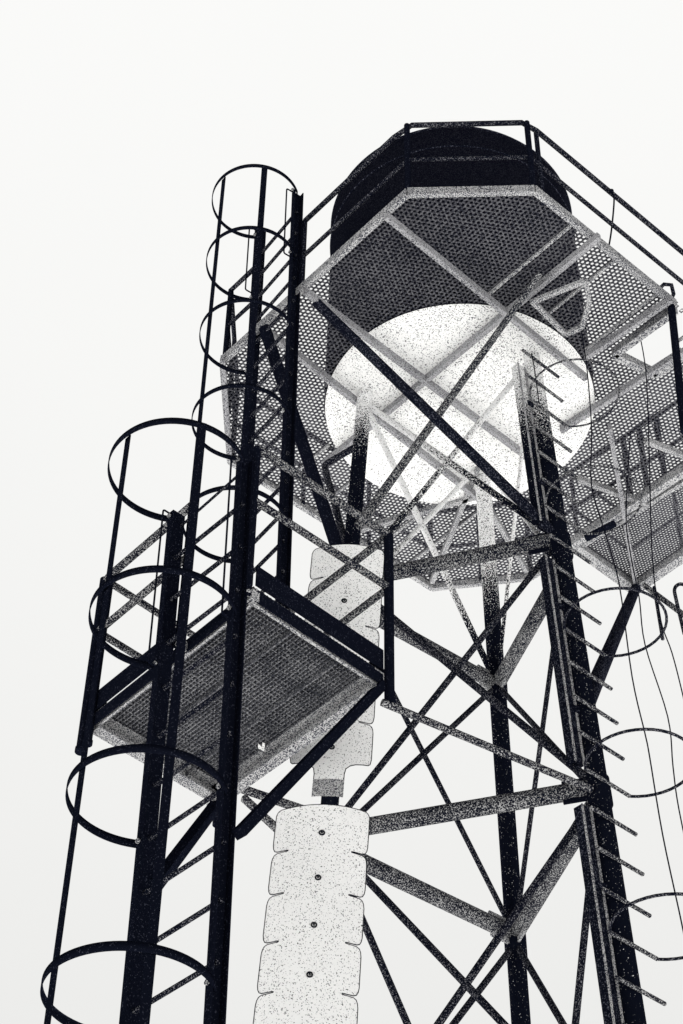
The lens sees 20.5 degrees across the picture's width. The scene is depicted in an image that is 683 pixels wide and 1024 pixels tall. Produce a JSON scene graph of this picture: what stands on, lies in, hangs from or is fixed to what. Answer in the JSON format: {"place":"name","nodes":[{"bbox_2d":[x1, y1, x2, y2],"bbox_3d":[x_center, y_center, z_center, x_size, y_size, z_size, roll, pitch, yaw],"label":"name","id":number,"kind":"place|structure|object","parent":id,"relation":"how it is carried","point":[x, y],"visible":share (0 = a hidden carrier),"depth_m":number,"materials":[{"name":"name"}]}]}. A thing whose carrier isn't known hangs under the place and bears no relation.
{"place":"outdoors","nodes":[
{"label":"outdoors","id":0,"kind":"place"},
{"bbox_2d":[0,0,682,1023],"label":"sky","id":1,"kind":"structure","parent":0,"point":[121,121],"materials":[{"name":"white"}]},
{"label":"ground","id":2,"kind":"structure","parent":0,"visible":0},
{"bbox_2d":[40,417,253,1023],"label":"caged ladder","id":3,"kind":"object","parent":2,"relation":"on","point":[141,947],"visible":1,"depth_m":8.96,"materials":[{"name":"metal"}]},
{"bbox_2d":[220,120,682,1023],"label":"water tower","id":4,"kind":"structure","parent":2,"relation":"on","point":[456,280],"depth_m":12.95,"materials":[{"name":"metal"}]},
{"bbox_2d":[253,544,383,1023],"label":"notched cover shield","id":5,"kind":"object","parent":4,"relation":"attached to","point":[310,966],"visible":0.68,"depth_m":10.27,"materials":[{"name":"metal"}]},
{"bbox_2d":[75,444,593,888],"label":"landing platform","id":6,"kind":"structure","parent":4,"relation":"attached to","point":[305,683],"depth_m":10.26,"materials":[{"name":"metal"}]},
{"bbox_2d":[184,164,303,610],"bbox_3d":[-0.666,-0.646,12.023,0.588,4.728,0.648,27,-51,-24],"label":"caged ladder","id":7,"kind":"object","parent":6,"relation":"on","point":[287,433],"visible":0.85,"depth_m":12.37,"materials":[{"name":"metal"}]},
{"bbox_2d":[322,445,352,543],"bbox_3d":[-0.023,-0.014,12.726,0.339,1.166,0.095,-29,-52,27],"label":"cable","id":8,"kind":"object","parent":4,"relation":"attached to","point":[327,463],"visible":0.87,"depth_m":13.00,"materials":[{"name":"metal"}]},
{"bbox_2d":[531,353,539,407],"bbox_3d":[1.317,-0.896,12.810,0.030,0.556,0.008,1,-45,0],"label":"hanging cable","id":9,"kind":"object","parent":4,"relation":"hanging from","point":[536,379],"visible":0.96,"depth_m":12.80,"materials":[{"name":"rubber"}]},
{"bbox_2d":[511,349,682,1023],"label":"rung ladder","id":10,"kind":"object","parent":4,"relation":"attached to","point":[602,933],"visible":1,"depth_m":10.77,"materials":[{"name":"metal"}]},
{"bbox_2d":[608,189,614,244],"bbox_3d":[1.833,-1.971,12.904,0.113,0.740,0.072,1,-45,0],"label":"tie wire","id":11,"kind":"object","parent":4,"relation":"attached to","point":[611,191],"visible":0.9,"depth_m":13.01,"materials":[{"name":"metal"}]},
{"bbox_2d":[581,331,682,930],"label":"hanging cable","id":12,"kind":"object","parent":4,"relation":"hanging from","point":[627,644],"visible":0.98,"depth_m":10.96,"materials":[{"name":"rubber"}]},
{"bbox_2d":[625,431,682,830],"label":"hanging cable","id":13,"kind":"object","parent":4,"relation":"hanging from","point":[643,635],"visible":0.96,"depth_m":11.31,"materials":[{"name":"rubber"}]},
{"bbox_2d":[641,341,682,696],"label":"hanging cable","id":14,"kind":"object","parent":4,"relation":"hanging from","point":[650,522],"visible":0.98,"depth_m":11.76,"materials":[{"name":"rubber"}]}
]}

